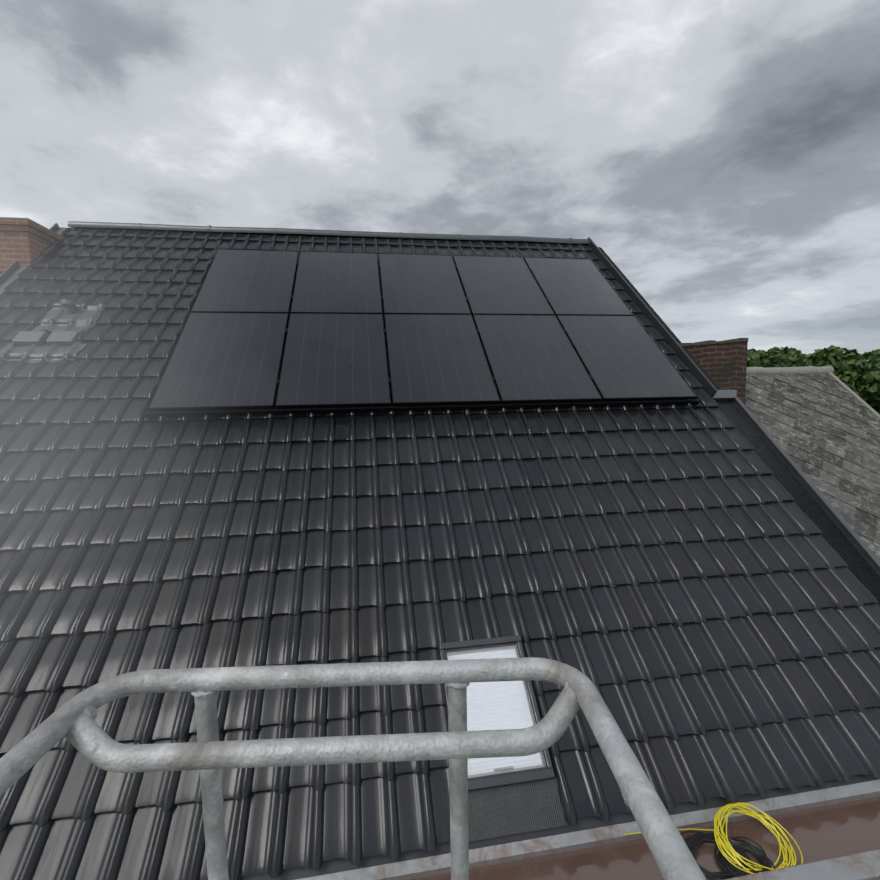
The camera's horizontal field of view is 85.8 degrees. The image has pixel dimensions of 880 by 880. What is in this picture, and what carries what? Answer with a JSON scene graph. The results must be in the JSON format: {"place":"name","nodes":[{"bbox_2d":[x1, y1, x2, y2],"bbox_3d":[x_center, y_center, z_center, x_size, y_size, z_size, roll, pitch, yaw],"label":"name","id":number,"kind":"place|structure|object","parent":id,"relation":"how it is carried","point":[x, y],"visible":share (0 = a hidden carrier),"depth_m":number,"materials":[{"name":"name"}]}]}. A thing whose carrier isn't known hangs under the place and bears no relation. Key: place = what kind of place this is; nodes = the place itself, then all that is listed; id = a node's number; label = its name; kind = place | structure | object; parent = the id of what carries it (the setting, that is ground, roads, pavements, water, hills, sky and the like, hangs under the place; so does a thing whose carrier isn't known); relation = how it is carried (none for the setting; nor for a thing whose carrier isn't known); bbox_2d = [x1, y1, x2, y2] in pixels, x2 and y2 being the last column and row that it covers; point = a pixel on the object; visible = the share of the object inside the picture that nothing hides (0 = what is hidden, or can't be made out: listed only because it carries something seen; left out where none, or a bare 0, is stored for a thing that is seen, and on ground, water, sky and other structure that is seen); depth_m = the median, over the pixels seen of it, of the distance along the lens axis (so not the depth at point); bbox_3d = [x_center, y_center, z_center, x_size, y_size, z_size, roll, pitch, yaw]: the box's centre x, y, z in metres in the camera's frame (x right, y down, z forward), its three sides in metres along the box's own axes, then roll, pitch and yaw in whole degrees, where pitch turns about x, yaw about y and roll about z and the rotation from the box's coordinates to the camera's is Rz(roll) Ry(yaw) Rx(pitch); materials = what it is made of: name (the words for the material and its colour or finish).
{"place":"outdoors","nodes":[
{"label":"outdoors","id":0,"kind":"place"},
{"bbox_2d":[0,248,879,604],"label":"trim","id":1,"kind":"structure","parent":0,"point":[830,530],"depth_m":4.66,"materials":[{"name":"black metal"}]},
{"bbox_2d":[0,219,62,270],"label":"chimney","id":2,"kind":"object","parent":1,"relation":"on","point":[23,243],"depth_m":6.24,"materials":[{"name":"brick"}]},
{"bbox_2d":[0,217,64,237],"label":"chimney cap","id":3,"kind":"object","parent":2,"relation":"on","point":[31,221],"depth_m":6.23,"materials":[{"name":"grey concrete"}]},
{"bbox_2d":[0,223,65,294],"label":"flashing","id":4,"kind":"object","parent":1,"relation":"on","point":[8,275],"depth_m":6.12,"materials":[{"name":"metal"}]},
{"bbox_2d":[70,227,587,246],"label":"roof ridge","id":5,"kind":"structure","parent":1,"relation":"on","point":[306,236],"depth_m":7.69,"materials":[{"name":"metal"}]},
{"bbox_2d":[68,221,591,243],"bbox_3d":[-1.449,-3.387,7.798,8.360,0.115,0.161,-2,6,-9],"label":"ridge cap","id":6,"kind":"object","parent":5,"relation":"on","point":[301,231],"depth_m":7.65,"materials":[{"name":"metal"}]},
{"bbox_2d":[0,228,879,879],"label":"roof tiles","id":7,"kind":"object","parent":1,"relation":"attached to","point":[688,594],"depth_m":3.58,"materials":[{"name":"black ceramic"}]},
{"bbox_2d":[12,331,78,345],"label":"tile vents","id":8,"kind":"object","parent":7,"relation":"attached to","point":[60,338],"depth_m":5.17,"materials":[{"name":"grey plastic"}]},
{"bbox_2d":[0,303,105,362],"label":"lead sheets","id":9,"kind":"object","parent":7,"relation":"on","point":[89,314],"depth_m":5.36,"materials":[{"name":"grey metal"}]},
{"bbox_2d":[60,300,75,314],"bbox_3d":[-4.398,-1.552,5.613,0.150,0.205,0.148,-2,6,-9],"label":"vent pipe","id":10,"kind":"object","parent":7,"relation":"on","point":[68,305],"depth_m":5.57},
{"bbox_2d":[145,259,699,417],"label":"pv mounts","id":11,"kind":"object","parent":7,"relation":"on","point":[294,411],"depth_m":4.91,"materials":[{"name":"black metal"}]},
{"bbox_2d":[148,249,697,410],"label":"solar panel frames","id":12,"kind":"structure","parent":11,"relation":"on","point":[556,315],"depth_m":5.37,"materials":[{"name":"black"}]},
{"bbox_2d":[150,249,695,407],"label":"solar panels","id":13,"kind":"object","parent":12,"relation":"in","point":[225,359],"depth_m":5.75,"materials":[{"name":"black glass"}]},
{"bbox_2d":[439,635,554,790],"bbox_3d":[0.325,1.690,3.037,0.642,0.113,0.905,-2,46,-9],"label":"skylight frame","id":14,"kind":"object","parent":7,"relation":"attached to","point":[509,779],"depth_m":2.82,"materials":[{"name":"grey metal"}]},
{"bbox_2d":[446,645,543,777],"bbox_3d":[0.326,1.713,3.035,0.492,0.065,0.716,-2,46,-9],"label":"skylight lining","id":15,"kind":"object","parent":14,"relation":"in","point":[503,771],"depth_m":2.83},
{"bbox_2d":[444,642,547,779],"bbox_3d":[0.328,1.699,3.021,0.516,0.065,0.740,-2,46,-9],"label":"skylight sash","id":16,"kind":"object","parent":14,"relation":"in","point":[527,691],"depth_m":3.04,"materials":[{"name":"grey metal"}]},
{"bbox_2d":[448,647,514,770],"bbox_3d":[0.329,1.687,3.012,0.472,0.012,0.688,-2,46,-9],"label":"skylight blind bar","id":17,"kind":"object","parent":16,"relation":"attached to","point":[500,768],"depth_m":3.23,"materials":[{"name":"white metal"}]},
{"bbox_2d":[448,649,541,774],"bbox_3d":[0.329,1.693,3.014,0.472,0.001,0.696,-2,46,-9],"label":"blind","id":18,"kind":"object","parent":16,"relation":"in","point":[493,719],"depth_m":3.00,"materials":[{"name":"white fabric"}]},
{"bbox_2d":[446,644,543,775],"bbox_3d":[0.331,1.679,3.000,0.492,0.001,0.716,-2,46,-9],"label":"skylight glass","id":19,"kind":"object","parent":16,"relation":"in","point":[499,712],"depth_m":2.98,"materials":[{"name":"glass"}]},
{"bbox_2d":[449,777,567,841],"bbox_3d":[0.396,2.080,2.673,0.672,0.026,0.220,-2,46,-9],"label":"skylight apron flashing","id":20,"kind":"object","parent":7,"relation":"on","point":[513,809],"depth_m":2.67,"materials":[{"name":"grey metal"}]},
{"bbox_2d":[587,237,879,606],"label":"verge","id":21,"kind":"structure","parent":1,"relation":"on","point":[709,388],"depth_m":5.16,"materials":[{"name":"metal"}]},
{"bbox_2d":[713,390,736,397],"bbox_3d":[3.329,-0.557,5.735,0.310,0.095,0.320,-2,6,-9],"label":"flashing","id":22,"kind":"object","parent":21,"relation":"on","point":[725,393],"depth_m":5.58,"materials":[{"name":"metal"}]},
{"bbox_2d":[735,397,879,566],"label":"roof edge trim","id":23,"kind":"structure","parent":21,"relation":"attached to","point":[865,547],"depth_m":4.68,"materials":[{"name":"metal"}]},
{"bbox_2d":[0,0,879,360],"label":"sky","id":24,"kind":"structure","parent":0,"point":[724,155],"materials":[{"name":"grey"}]},
{"bbox_2d":[294,779,878,879],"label":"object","id":25,"kind":"structure","parent":0,"point":[568,832],"depth_m":2.80,"materials":[{"name":"metal"}]},
{"bbox_2d":[410,796,879,879],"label":"gutter floor","id":26,"kind":"structure","parent":0,"point":[833,831],"depth_m":2.62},
{"bbox_2d":[296,779,879,879],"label":"eave zinc","id":27,"kind":"object","parent":26,"relation":"on","point":[487,856],"depth_m":2.65,"materials":[{"name":"grey metal"}]},
{"bbox_2d":[241,775,874,879],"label":"eave flashing","id":28,"kind":"object","parent":27,"relation":"on","point":[343,864],"depth_m":2.63,"materials":[{"name":"metal"}]},
{"bbox_2d":[624,802,802,873],"bbox_3d":[1.506,2.216,2.576,0.904,0.126,0.366,-2,6,-9],"label":"yellow cable","id":29,"kind":"object","parent":26,"relation":"on","point":[727,844],"depth_m":2.62,"materials":[{"name":"yellow plastic"}]},
{"bbox_2d":[680,830,774,879],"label":"black cable","id":30,"kind":"object","parent":26,"relation":"on","point":[733,871],"depth_m":2.57,"materials":[{"name":"black plastic"}]},
{"bbox_2d":[724,849,879,879],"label":"gutter edge","id":31,"kind":"object","parent":26,"relation":"attached to","point":[862,866],"depth_m":2.43,"materials":[{"name":"metal"}]},
{"bbox_2d":[746,366,833,374],"bbox_3d":[5.155,-1.057,7.420,2.198,0.204,0.182,-2,6,-9],"label":"roof ridge cap","id":32,"kind":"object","parent":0,"point":[791,370],"depth_m":7.40,"materials":[{"name":"grey concrete"}]},
{"bbox_2d":[828,372,879,418],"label":"roof verge trim","id":33,"kind":"structure","parent":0,"point":[855,395],"depth_m":7.12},
{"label":"basket floor","id":34,"kind":"structure","parent":0,"visible":0},
{"bbox_2d":[0,657,705,879],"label":"guard rail","id":35,"kind":"object","parent":34,"relation":"on","point":[209,755],"depth_m":0.83,"materials":[{"name":"grey metal"}]},
{"label":"neighbouring roof deck","id":36,"kind":"structure","parent":0,"visible":0},
{"bbox_2d":[682,342,747,404],"bbox_3d":[3.658,-0.469,6.822,1.090,1.872,0.620,-2,6,-9],"label":"chimney","id":37,"kind":"object","parent":36,"relation":"on","point":[724,365],"depth_m":6.49,"materials":[{"name":"brick"}]},
{"bbox_2d":[679,338,747,346],"bbox_3d":[3.638,-1.351,6.731,1.102,0.127,0.642,-2,6,-9],"label":"chimney coping","id":38,"kind":"object","parent":37,"relation":"on","point":[710,342],"depth_m":6.42,"materials":[{"name":"grey concrete"}]},
{"bbox_2d":[745,373,879,559],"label":"neighbour slates","id":39,"kind":"object","parent":36,"relation":"on","point":[823,429],"depth_m":6.39,"materials":[{"name":"grey stone"}]},
{"label":"ground","id":40,"kind":"structure","parent":0,"visible":0},
{"bbox_2d":[747,348,771,366],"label":"tree","id":41,"kind":"object","parent":40,"relation":"on","point":[754,355],"depth_m":50.74,"materials":[{"name":"green plant"}]},
{"bbox_2d":[748,346,806,364],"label":"tree","id":42,"kind":"object","parent":40,"relation":"on","point":[787,351],"depth_m":54.36,"materials":[{"name":"green plant"}]},
{"bbox_2d":[753,354,815,367],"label":"tree","id":43,"kind":"object","parent":40,"relation":"on","point":[776,361],"depth_m":43.02,"materials":[{"name":"green plant"}]},
{"bbox_2d":[802,345,879,405],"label":"tree","id":44,"kind":"object","parent":40,"relation":"on","point":[852,368],"depth_m":43.69,"materials":[{"name":"green plant"}]},
{"bbox_2d":[861,349,879,413],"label":"tree","id":45,"kind":"object","parent":40,"relation":"on","point":[873,357],"depth_m":48.07,"materials":[{"name":"green plant"}]}
]}

